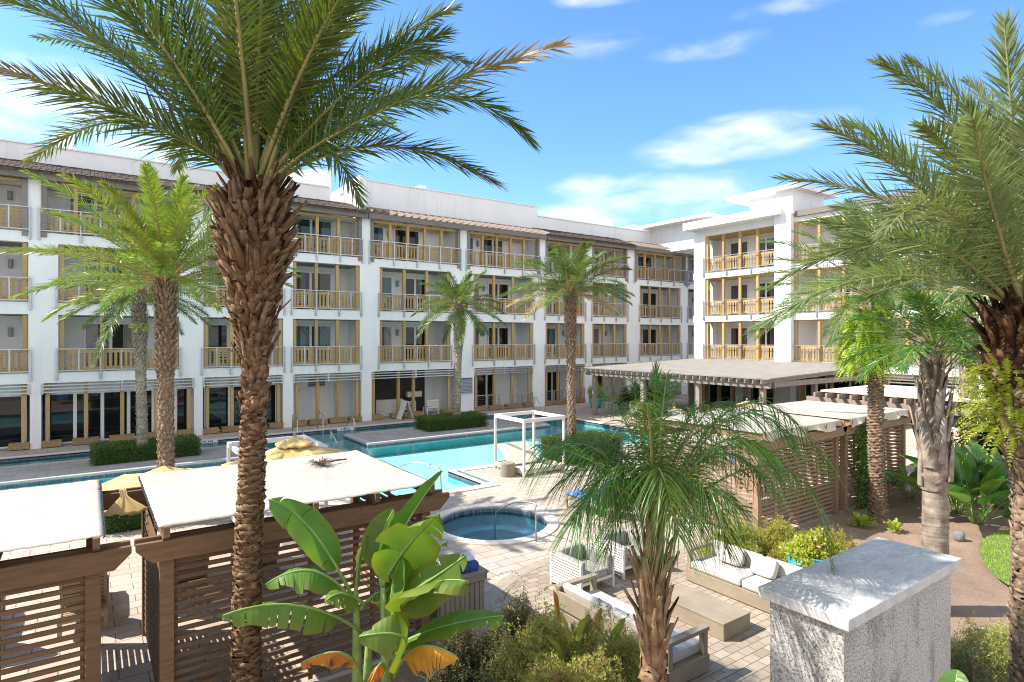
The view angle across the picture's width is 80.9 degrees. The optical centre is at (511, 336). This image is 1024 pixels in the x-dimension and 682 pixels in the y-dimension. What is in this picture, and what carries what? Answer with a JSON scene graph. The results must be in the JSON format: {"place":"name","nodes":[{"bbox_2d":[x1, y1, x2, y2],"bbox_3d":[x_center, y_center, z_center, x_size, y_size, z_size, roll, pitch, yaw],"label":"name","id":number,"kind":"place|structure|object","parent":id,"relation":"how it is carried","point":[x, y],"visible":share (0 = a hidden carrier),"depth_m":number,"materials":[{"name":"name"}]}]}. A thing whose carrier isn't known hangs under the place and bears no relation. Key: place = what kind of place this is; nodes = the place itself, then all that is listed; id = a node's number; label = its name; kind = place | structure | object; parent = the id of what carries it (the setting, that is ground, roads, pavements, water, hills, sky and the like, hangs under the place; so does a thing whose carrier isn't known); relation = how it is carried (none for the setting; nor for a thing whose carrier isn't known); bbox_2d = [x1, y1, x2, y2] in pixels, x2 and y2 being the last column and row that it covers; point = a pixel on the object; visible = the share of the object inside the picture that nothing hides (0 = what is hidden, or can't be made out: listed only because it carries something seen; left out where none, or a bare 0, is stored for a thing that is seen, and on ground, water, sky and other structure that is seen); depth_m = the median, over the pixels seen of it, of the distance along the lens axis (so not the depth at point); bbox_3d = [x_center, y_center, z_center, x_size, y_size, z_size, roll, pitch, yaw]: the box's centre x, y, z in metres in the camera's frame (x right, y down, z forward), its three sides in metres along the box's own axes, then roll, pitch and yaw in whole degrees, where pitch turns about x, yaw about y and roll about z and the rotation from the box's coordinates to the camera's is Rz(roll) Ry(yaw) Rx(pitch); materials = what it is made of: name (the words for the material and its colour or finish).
{"place":"outdoors","nodes":[
{"label":"outdoors","id":0,"kind":"place"},
{"bbox_2d":[57,572,108,636],"bbox_3d":[-7.530,4.330,10.596,0.680,1.132,1.900,0,0,-33],"label":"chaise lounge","id":1,"kind":"object","parent":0,"point":[104,591],"visible":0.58,"depth_m":10.05,"materials":[{"name":"grey fabric"}]},
{"bbox_2d":[231,544,281,585],"bbox_3d":[-5.243,4.330,12.271,0.680,1.132,1.900,0,0,-33],"label":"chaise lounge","id":2,"kind":"object","parent":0,"point":[272,561],"visible":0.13,"depth_m":11.82,"materials":[{"name":"grey fabric"}]},
{"bbox_2d":[0,415,647,485],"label":"pool wall","id":3,"kind":"structure","parent":0,"point":[339,436],"depth_m":31.63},
{"bbox_2d":[0,414,645,489],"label":"pool tile band","id":4,"kind":"object","parent":3,"relation":"attached to","point":[67,480],"visible":0.31,"depth_m":25.48,"materials":[{"name":"tile"}]},
{"bbox_2d":[0,410,684,504],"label":"pool coping","id":5,"kind":"object","parent":3,"relation":"on","point":[483,484],"visible":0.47,"depth_m":24.75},
{"bbox_2d":[0,131,709,450],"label":"hotel building","id":6,"kind":"structure","parent":0,"point":[55,391],"depth_m":34.91,"materials":[{"name":"white paint"}]},
{"bbox_2d":[0,394,26,448],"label":"sliding door","id":7,"kind":"structure","parent":6,"relation":"in","point":[10,405],"depth_m":26.27,"materials":[{"name":"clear glass"}]},
{"bbox_2d":[68,192,121,237],"bbox_3d":[-20.104,-5.720,28.993,2.150,2.300,0.080,0,0,-35],"label":"sliding door","id":8,"kind":"structure","parent":6,"relation":"in","point":[70,206],"depth_m":28.80,"materials":[{"name":"clear glass"}]},
{"bbox_2d":[50,388,153,443],"bbox_3d":[-19.236,3.705,28.198,4.150,2.350,0.080,0,0,-35],"label":"sliding door","id":9,"kind":"structure","parent":6,"relation":"in","point":[66,408],"depth_m":28.04,"materials":[{"name":"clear glass"}]},
{"bbox_2d":[84,322,134,369],"bbox_3d":[-19.613,0.450,29.339,2.150,2.300,0.080,0,0,-35],"label":"sliding door","id":10,"kind":"structure","parent":6,"relation":"in","point":[122,338],"depth_m":29.40,"materials":[{"name":"grey glass"}]},
{"bbox_2d":[173,387,186,434],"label":"sliding door","id":11,"kind":"structure","parent":6,"relation":"in","point":[180,403],"depth_m":30.04,"materials":[{"name":"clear glass"}]},
{"bbox_2d":[208,323,239,366],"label":"sliding door","id":12,"kind":"structure","parent":6,"relation":"in","point":[219,336],"depth_m":32.13,"materials":[{"name":"clear glass"}]},
{"bbox_2d":[204,383,275,430],"bbox_3d":[-14.276,3.705,31.696,3.570,2.350,0.080,0,0,-35],"label":"sliding door","id":13,"kind":"structure","parent":6,"relation":"in","point":[219,396],"depth_m":31.24,"materials":[{"name":"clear glass"}]},
{"bbox_2d":[296,324,331,363],"bbox_3d":[-11.716,0.450,34.910,2.500,2.300,0.080,0,0,-35],"label":"sliding door","id":14,"kind":"structure","parent":6,"relation":"in","point":[304,332],"depth_m":34.91,"materials":[{"name":"clear glass"}]},
{"bbox_2d":[296,270,331,309],"bbox_3d":[-11.716,-2.650,34.910,2.500,2.300,0.080,0,0,-35],"label":"sliding door","id":15,"kind":"structure","parent":6,"relation":"in","point":[306,282],"depth_m":34.91,"materials":[{"name":"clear glass"}]},
{"bbox_2d":[297,218,331,254],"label":"sliding door","id":16,"kind":"structure","parent":6,"relation":"in","point":[307,226],"depth_m":35.00,"materials":[{"name":"clear glass"}]},
{"bbox_2d":[382,325,392,361],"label":"sliding door","id":17,"kind":"structure","parent":6,"relation":"in","point":[387,330],"depth_m":37.65,"materials":[{"name":"grey glass"}]},
{"bbox_2d":[382,276,392,310],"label":"sliding door","id":18,"kind":"structure","parent":6,"relation":"in","point":[387,281],"depth_m":37.65,"materials":[{"name":"glass"}]},
{"bbox_2d":[393,228,419,261],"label":"sliding door","id":19,"kind":"structure","parent":6,"relation":"in","point":[399,235],"depth_m":38.37,"materials":[{"name":"clear glass"}]},
{"bbox_2d":[406,326,424,360],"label":"sliding door","id":20,"kind":"structure","parent":6,"relation":"in","point":[412,332],"depth_m":38.70,"materials":[{"name":"clear glass"}]},
{"bbox_2d":[406,277,424,311],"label":"sliding door","id":21,"kind":"structure","parent":6,"relation":"in","point":[412,284],"depth_m":38.71,"materials":[{"name":"white glass"}]},
{"bbox_2d":[477,374,496,406],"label":"sliding door","id":22,"kind":"structure","parent":6,"relation":"in","point":[484,381],"depth_m":41.81,"materials":[{"name":"black glass"}]},
{"bbox_2d":[484,239,502,268],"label":"sliding door","id":23,"kind":"structure","parent":6,"relation":"in","point":[489,244],"depth_m":42.17,"materials":[{"name":"white glass"}]},
{"bbox_2d":[487,327,508,358],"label":"sliding door","id":24,"kind":"structure","parent":6,"relation":"in","point":[501,333],"depth_m":42.54,"materials":[{"name":"white glass"}]},
{"bbox_2d":[487,282,508,313],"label":"sliding door","id":25,"kind":"structure","parent":6,"relation":"in","point":[500,288],"depth_m":42.54,"materials":[{"name":"white glass"}]},
{"bbox_2d":[547,371,560,400],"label":"sliding door","id":26,"kind":"structure","parent":6,"relation":"in","point":[551,375],"depth_m":45.28,"materials":[{"name":"black glass"}]},
{"bbox_2d":[0,394,984,681],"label":"ground","id":27,"kind":"structure","parent":0,"point":[124,650],"depth_m":13.14,"materials":[{"name":"stone"}]},
{"bbox_2d":[0,479,131,681],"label":"cabana","id":28,"kind":"object","parent":27,"relation":"on","point":[36,516],"visible":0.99,"depth_m":6.94,"materials":[{"name":"brown wood"}]},
{"bbox_2d":[104,487,148,516],"bbox_3d":[-5.971,2.546,9.313,0.621,0.371,0.303,0,0,-35],"label":"parasol","id":29,"kind":"object","parent":27,"relation":"on","point":[124,504],"visible":0.97,"depth_m":9.27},
{"bbox_2d":[104,513,154,533],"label":"hedge","id":30,"kind":"object","parent":27,"relation":"on","point":[115,523],"visible":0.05,"depth_m":15.03,"materials":[{"name":"green plant"}]},
{"bbox_2d":[101,460,192,516],"bbox_3d":[-6.843,3.665,11.816,2.978,2.470,2.978,0,0,-35],"label":"parasol","id":31,"kind":"object","parent":27,"relation":"on","point":[126,481],"visible":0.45,"depth_m":11.62,"materials":[{"name":"yellow fabric"}]},
{"bbox_2d":[0,161,301,467],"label":"date palm","id":32,"kind":"object","parent":27,"relation":"on","point":[155,249],"visible":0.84,"depth_m":15.07,"materials":[{"name":"plant"}]},
{"bbox_2d":[178,557,211,602],"bbox_3d":[-6.279,4.330,11.541,0.680,1.132,1.900,0,0,-34],"label":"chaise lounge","id":33,"kind":"object","parent":27,"relation":"on","point":[194,577],"visible":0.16,"depth_m":11.04,"materials":[{"name":"grey fabric"}]},
{"bbox_2d":[227,435,327,521],"bbox_3d":[-6.276,3.875,16.010,2.090,2.050,2.090,0,0,-35],"label":"daybed frame","id":34,"kind":"object","parent":27,"relation":"on","point":[232,446],"visible":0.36,"depth_m":16.21,"materials":[{"name":"white paint"}]},
{"bbox_2d":[221,432,346,545],"bbox_3d":[-5.135,3.575,14.184,2.978,2.650,2.978,0,0,-35],"label":"parasol","id":35,"kind":"object","parent":27,"relation":"on","point":[293,446],"visible":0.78,"depth_m":13.89,"materials":[{"name":"yellow fabric"}]},
{"bbox_2d":[124,450,448,681],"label":"cabana","id":36,"kind":"object","parent":27,"relation":"on","point":[171,498],"visible":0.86,"depth_m":8.49,"materials":[{"name":"brown wood"}]},
{"bbox_2d":[324,629,472,681],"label":"planting bed","id":37,"kind":"object","parent":27,"relation":"on","point":[405,674],"depth_m":8.66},
{"bbox_2d":[0,0,575,681],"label":"date palm","id":38,"kind":"object","parent":37,"relation":"on","point":[266,80],"visible":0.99,"depth_m":6.89,"materials":[{"name":"plant"}]},
{"bbox_2d":[222,471,503,681],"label":"banana plant","id":39,"kind":"object","parent":37,"relation":"on","point":[413,584],"visible":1,"depth_m":6.95,"materials":[{"name":"plant"}]},
{"bbox_2d":[418,610,491,681],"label":"rosemary shrub","id":40,"kind":"object","parent":37,"relation":"on","point":[458,645],"visible":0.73,"depth_m":7.99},
{"bbox_2d":[460,660,517,681],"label":"rosemary shrub","id":41,"kind":"object","parent":37,"relation":"on","point":[482,676],"visible":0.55,"depth_m":7.46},
{"bbox_2d":[465,569,540,681],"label":"rosemary shrub","id":42,"kind":"object","parent":37,"relation":"on","point":[510,615],"visible":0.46,"depth_m":8.19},
{"bbox_2d":[482,586,573,681],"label":"rosemary shrub","id":43,"kind":"object","parent":37,"relation":"on","point":[516,668],"visible":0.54,"depth_m":7.48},
{"bbox_2d":[575,603,640,681],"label":"rosemary shrub","id":44,"kind":"object","parent":37,"relation":"on","point":[627,645],"visible":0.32,"depth_m":7.55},
{"bbox_2d":[514,358,850,681],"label":"queen palm","id":45,"kind":"object","parent":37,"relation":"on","point":[657,495],"visible":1,"depth_m":6.34,"materials":[{"name":"plant"}]},
{"bbox_2d":[938,669,968,681],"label":"bird of paradise","id":46,"kind":"object","parent":37,"relation":"on","point":[954,675],"visible":1,"depth_m":4.78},
{"bbox_2d":[268,425,630,500],"bbox_3d":[-9.967,5.310,22.370,37.500,0.420,14.550,0,0,-35],"label":"pool basin","id":47,"kind":"object","parent":27,"relation":"in","point":[444,460],"visible":0.17,"depth_m":27.19,"materials":[{"name":"tile"}]},
{"bbox_2d":[0,428,549,490],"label":"pool island wall","id":48,"kind":"structure","parent":47,"relation":"on","point":[409,448],"depth_m":29.43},
{"bbox_2d":[0,419,540,480],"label":"pool island paving","id":49,"kind":"structure","parent":48,"relation":"on","point":[39,470],"depth_m":23.57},
{"bbox_2d":[89,433,201,466],"bbox_3d":[-14.684,4.509,24.155,3.828,0.823,1.838,0,0,-35],"label":"hedge","id":50,"kind":"object","parent":49,"relation":"on","point":[125,451],"visible":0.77,"depth_m":23.48,"materials":[{"name":"green plant"}]},
{"bbox_2d":[57,246,213,446],"bbox_3d":[-14.659,0.635,23.754,5.532,8.569,6.013,0,0,-35],"label":"date palm","id":51,"kind":"object","parent":50,"relation":"in","point":[139,299],"visible":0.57,"depth_m":23.53,"materials":[{"name":"plant"}]},
{"bbox_2d":[413,410,488,431],"bbox_3d":[-3.233,4.509,32.164,3.779,0.824,1.936,0,0,-35],"label":"hedge","id":52,"kind":"object","parent":49,"relation":"on","point":[446,421],"visible":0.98,"depth_m":31.59,"materials":[{"name":"green plant"}]},
{"bbox_2d":[409,269,506,416],"bbox_3d":[-2.888,0.621,32.162,5.305,8.597,5.162,0,0,24],"label":"date palm","id":53,"kind":"object","parent":49,"relation":"on","point":[462,289],"visible":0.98,"depth_m":32.09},
{"bbox_2d":[0,419,549,485],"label":"pool island coping","id":54,"kind":"object","parent":48,"relation":"on","point":[358,439],"visible":0.57,"depth_m":23.60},
{"bbox_2d":[430,565,488,620],"bbox_3d":[-1.010,4.447,10.297,1.020,0.865,0.674,0,0,-35],"label":"storage cabinet","id":55,"kind":"object","parent":27,"relation":"on","point":[473,599],"visible":0.23,"depth_m":10.15,"materials":[{"name":"grey wood"}]},
{"bbox_2d":[443,507,546,539],"bbox_3d":[-0.500,5.400,15.801,2.860,1.000,2.860,0,0,-35],"label":"spa basin","id":56,"kind":"object","parent":27,"relation":"in","point":[479,527],"visible":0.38,"depth_m":16.82,"materials":[{"name":"liquid"}]},
{"bbox_2d":[442,509,546,526],"bbox_3d":[-0.500,5.020,15.801,2.852,0.160,2.852,0,0,-35],"label":"spa tile band","id":57,"kind":"object","parent":56,"relation":"attached to","point":[487,512],"visible":0.41,"depth_m":17.01,"materials":[{"name":"tile"}]},
{"bbox_2d":[431,503,558,545],"bbox_3d":[-0.500,4.907,15.801,3.460,0.075,3.460,0,0,-35],"label":"spa coping","id":58,"kind":"object","parent":56,"relation":"on","point":[546,516],"visible":0.75,"depth_m":15.40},
{"bbox_2d":[500,461,514,477],"bbox_3d":[-0.154,4.662,21.123,0.520,0.475,0.520,0,0,-35],"label":"wicker stool","id":59,"kind":"object","parent":27,"relation":"on","point":[507,469],"visible":1,"depth_m":20.91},
{"bbox_2d":[494,410,564,476],"bbox_3d":[0.634,4.073,22.169,1.895,2.385,1.890,0,0,-35],"label":"daybed frame","id":60,"kind":"object","parent":27,"relation":"on","point":[515,452],"visible":0.81,"depth_m":22.08,"materials":[{"name":"white paint"}]},
{"bbox_2d":[495,241,634,438],"bbox_3d":[2.155,0.620,23.945,5.512,8.660,5.836,0,0,37],"label":"date palm","id":61,"kind":"object","parent":27,"relation":"on","point":[572,273],"visible":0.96,"depth_m":23.75,"materials":[{"name":"plant"}]},
{"bbox_2d":[537,428,624,464],"bbox_3d":[2.821,4.410,24.325,3.330,1.017,1.942,0,0,-35],"label":"hedge","id":62,"kind":"object","parent":27,"relation":"on","point":[551,439],"visible":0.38,"depth_m":24.11,"materials":[{"name":"green plant"}]},
{"bbox_2d":[615,380,672,408],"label":"leafy shrub","id":63,"kind":"object","parent":27,"relation":"on","point":[628,397],"visible":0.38,"depth_m":40.85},
{"bbox_2d":[581,358,866,422],"bbox_3d":[12.269,3.240,35.517,11.003,3.320,12.700,0,0,-35],"label":"restaurant pergola","id":64,"kind":"object","parent":27,"relation":"on","point":[762,376],"visible":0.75,"depth_m":32.79,"materials":[{"name":"brown wood"}]},
{"bbox_2d":[656,408,846,532],"bbox_3d":[6.593,3.583,16.754,4.410,2.634,3.540,0,0,-35],"label":"cabana","id":65,"kind":"object","parent":27,"relation":"on","point":[829,431],"visible":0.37,"depth_m":15.76,"materials":[{"name":"beige wood"}]},
{"bbox_2d":[741,400,911,511],"bbox_3d":[10.024,3.579,19.176,4.410,2.642,3.538,0,0,-35],"label":"cabana","id":66,"kind":"object","parent":27,"relation":"on","point":[852,416],"visible":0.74,"depth_m":18.43,"materials":[{"name":"fabric"}]},
{"bbox_2d":[843,422,869,512],"bbox_3d":[10.093,3.645,17.148,2.171,2.545,0.415,0,0,-35],"label":"climbing vine","id":67,"kind":"object","parent":66,"relation":"attached to","point":[861,445],"visible":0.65,"depth_m":17.02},
{"bbox_2d":[758,537,961,681],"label":"stucco pillar","id":68,"kind":"structure","parent":27,"relation":"on","point":[877,609],"depth_m":5.94,"materials":[{"name":"concrete"}]},
{"bbox_2d":[740,5,1023,681],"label":"date palm","id":69,"kind":"object","parent":27,"relation":"on","point":[987,252],"visible":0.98,"depth_m":6.95,"materials":[{"name":"plant"}]},
{"bbox_2d":[944,343,1023,469],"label":"fern","id":70,"kind":"object","parent":69,"relation":"attached to","point":[979,411],"visible":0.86,"depth_m":6.98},
{"bbox_2d":[806,385,988,454],"bbox_3d":[14.618,3.420,20.653,4.900,2.960,6.900,0,0,-35],"label":"timber pergola","id":71,"kind":"object","parent":27,"relation":"on","point":[896,396],"visible":0.35,"depth_m":20.83,"materials":[{"name":"white wood"}]},
{"bbox_2d":[951,610,1009,681],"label":"rosemary shrub","id":72,"kind":"object","parent":27,"relation":"on","point":[995,647],"visible":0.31,"depth_m":7.89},
{"bbox_2d":[951,628,1023,681],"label":"rosemary shrub","id":73,"kind":"object","parent":27,"relation":"on","point":[972,673],"visible":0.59,"depth_m":7.10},
{"bbox_2d":[0,0,1023,226],"label":"sky","id":74,"kind":"structure","parent":0,"point":[659,110],"materials":[{"name":"blue"}]},
{"bbox_2d":[487,549,769,681],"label":"patio","id":75,"kind":"structure","parent":0,"point":[743,656],"depth_m":10.30,"materials":[{"name":"stone"}]},
{"bbox_2d":[520,598,636,681],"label":"rosemary shrub","id":76,"kind":"object","parent":75,"relation":"on","point":[594,669],"visible":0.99,"depth_m":7.06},
{"bbox_2d":[550,542,614,589],"bbox_3d":[1.375,4.534,11.807,0.900,0.700,0.890,0,0,-37],"label":"armchair","id":77,"kind":"object","parent":75,"relation":"on","point":[559,570],"visible":0.74,"depth_m":11.69,"materials":[{"name":"wicker"}]},
{"bbox_2d":[545,608,625,666],"bbox_3d":[0.946,4.147,7.412,0.666,1.511,0.998,0,0,32],"label":"canna","id":78,"kind":"object","parent":75,"relation":"on","point":[615,632],"visible":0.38,"depth_m":7.39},
{"bbox_2d":[470,545,703,639],"bbox_3d":[3.199,4.884,10.211,7.800,0.001,7.800,0,0,-35],"label":"patio border","id":79,"kind":"object","parent":75,"relation":"on","point":[494,591],"visible":0.18,"depth_m":11.93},
{"bbox_2d":[538,591,591,657],"bbox_3d":[0.758,4.094,7.558,0.794,1.615,0.619,0,0,36],"label":"canna","id":80,"kind":"object","parent":79,"relation":"on","point":[582,624],"visible":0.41,"depth_m":7.48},
{"bbox_2d":[595,529,642,580],"bbox_3d":[2.372,4.534,12.632,0.900,0.700,0.890,0,0,-32],"label":"armchair","id":81,"kind":"object","parent":75,"relation":"on","point":[620,557],"visible":0.44,"depth_m":12.28,"materials":[{"name":"white wicker"}]},
{"bbox_2d":[555,573,709,681],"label":"outdoor sofa","id":82,"kind":"object","parent":75,"relation":"on","point":[688,655],"visible":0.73,"depth_m":9.06,"materials":[{"name":"white fabric"}]},
{"bbox_2d":[668,584,750,640],"bbox_3d":[3.279,4.742,10.390,0.736,0.284,1.420,0,0,-35],"label":"coffee table","id":83,"kind":"object","parent":75,"relation":"on","point":[723,620],"visible":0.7,"depth_m":10.09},
{"bbox_2d":[686,539,801,613],"bbox_3d":[4.555,4.491,11.290,0.900,0.786,2.460,0,0,-35],"label":"outdoor sofa","id":84,"kind":"object","parent":75,"relation":"on","point":[731,584],"visible":0.49,"depth_m":11.30,"materials":[{"name":"white fabric"}]},
{"bbox_2d":[628,179,992,429],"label":"hotel building","id":85,"kind":"structure","parent":0,"point":[733,248],"depth_m":39.95,"materials":[{"name":"white paint"}]},
{"bbox_2d":[709,384,731,403],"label":"sliding door","id":86,"kind":"structure","parent":85,"relation":"in","point":[726,391],"depth_m":43.26,"materials":[{"name":"black glass"}]},
{"bbox_2d":[730,327,748,358],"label":"sliding door","id":87,"kind":"structure","parent":85,"relation":"in","point":[734,331],"depth_m":43.44,"materials":[{"name":"white glass"}]},
{"bbox_2d":[730,283,748,314],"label":"sliding door","id":88,"kind":"structure","parent":85,"relation":"in","point":[734,288],"depth_m":43.35,"materials":[{"name":"white glass"}]},
{"bbox_2d":[730,240,748,269],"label":"sliding door","id":89,"kind":"structure","parent":85,"relation":"in","point":[734,246],"depth_m":43.35,"materials":[{"name":"white glass"}]},
{"bbox_2d":[760,326,773,359],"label":"sliding door","id":90,"kind":"structure","parent":85,"relation":"in","point":[767,339],"depth_m":41.52,"materials":[{"name":"clear glass"}]},
{"bbox_2d":[804,374,862,399],"bbox_3d":[19.857,3.580,36.525,0.080,2.600,4.200,0,0,-35],"label":"sliding door","id":91,"kind":"structure","parent":85,"relation":"in","point":[807,388],"depth_m":36.96,"materials":[{"name":"black glass"}]},
{"bbox_2d":[888,377,959,429],"bbox_3d":[22.681,3.580,32.521,0.080,2.600,4.200,0,0,-35],"label":"sliding door","id":92,"kind":"structure","parent":85,"relation":"in","point":[956,418],"depth_m":33.28,"materials":[{"name":"glass"}]},
{"bbox_2d":[791,488,1012,669],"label":"mulch ground","id":93,"kind":"structure","parent":0,"point":[979,587],"depth_m":14.27,"materials":[{"name":"soil"}]},
{"bbox_2d":[698,516,765,557],"bbox_3d":[4.797,4.410,12.982,1.395,1.255,1.728,0,0,25],"label":"yellow shrub","id":94,"kind":"object","parent":93,"relation":"on","point":[756,543],"visible":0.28,"depth_m":12.76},
{"bbox_2d":[751,511,804,560],"bbox_3d":[5.779,4.488,13.352,1.394,1.132,1.578,0,0,32],"label":"yellow shrub","id":95,"kind":"object","parent":93,"relation":"on","point":[776,531],"visible":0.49,"depth_m":13.09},
{"bbox_2d":[787,547,835,565],"bbox_3d":[5.705,4.470,11.429,0.882,0.740,0.882,0,0,-35],"label":"glazed pot","id":96,"kind":"object","parent":93,"relation":"on","point":[790,561],"visible":0.15,"depth_m":11.27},
{"bbox_2d":[778,526,847,567],"bbox_3d":[5.728,3.997,11.496,1.133,0.850,1.072,0,0,-10],"label":"coleus","id":97,"kind":"object","parent":96,"relation":"in","point":[810,545],"visible":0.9,"depth_m":11.25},
{"bbox_2d":[805,522,857,552],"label":"yellow shrub","id":98,"kind":"object","parent":93,"relation":"on","point":[845,544],"visible":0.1,"depth_m":12.96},
{"bbox_2d":[743,197,990,523],"bbox_3d":[9.162,0.690,15.849,6.406,8.420,6.236,0,0,-35],"label":"date palm","id":99,"kind":"object","parent":93,"relation":"on","point":[877,487],"visible":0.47,"depth_m":15.64,"materials":[{"name":"plant"}]},
{"bbox_2d":[826,298,906,387],"bbox_3d":[9.298,0.183,15.756,1.949,2.423,1.935,0,0,-35],"label":"fern","id":100,"kind":"object","parent":99,"relation":"attached to","point":[856,344],"visible":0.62,"depth_m":15.37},
{"bbox_2d":[886,463,918,498],"bbox_3d":[11.781,4.323,18.087,1.918,1.089,1.322,0,0,8],"label":"bird of paradise","id":101,"kind":"object","parent":93,"relation":"on","point":[904,471],"visible":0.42,"depth_m":18.00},
{"bbox_2d":[824,278,991,554],"bbox_3d":[7.529,1.872,10.605,3.270,6.057,3.167,0,0,-35],"label":"queen palm","id":102,"kind":"object","parent":93,"relation":"on","point":[931,428],"visible":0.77,"depth_m":10.45,"materials":[{"name":"plant"}]},
{"bbox_2d":[896,284,999,460],"bbox_3d":[14.372,1.526,19.144,3.942,6.748,3.974,0,0,-35],"label":"queen palm","id":103,"kind":"object","parent":93,"relation":"on","point":[967,428],"visible":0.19,"depth_m":18.84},
{"bbox_2d":[886,457,1009,514],"bbox_3d":[12.001,4.051,16.826,3.406,1.638,3.693,0,0,32],"label":"bird of paradise","id":104,"kind":"object","parent":93,"relation":"on","point":[975,487],"visible":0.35,"depth_m":16.32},
{"bbox_2d":[891,444,1012,524],"bbox_3d":[12.052,3.904,15.611,3.668,1.931,3.438,0,0,-1],"label":"bird of paradise","id":105,"kind":"object","parent":93,"relation":"on","point":[994,479],"visible":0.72,"depth_m":15.38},
{"bbox_2d":[910,440,1010,509],"bbox_3d":[13.433,3.966,16.829,3.248,1.805,3.101,0,0,-35],"label":"bird of paradise","id":106,"kind":"object","parent":93,"relation":"on","point":[976,450],"visible":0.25,"depth_m":17.21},
{"bbox_2d":[951,418,1003,464],"bbox_3d":[15.680,3.463,19.685,3.395,2.873,3.441,0,0,13],"label":"leafy shrub","id":107,"kind":"object","parent":93,"relation":"on","point":[981,442],"visible":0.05,"depth_m":19.23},
{"bbox_2d":[976,611,1009,652],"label":"shrub","id":108,"kind":"object","parent":93,"relation":"on","point":[1001,632],"visible":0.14,"depth_m":9.05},
{"bbox_2d":[979,529,1011,586],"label":"lawn grass","id":109,"kind":"structure","parent":0,"point":[1005,545],"depth_m":13.23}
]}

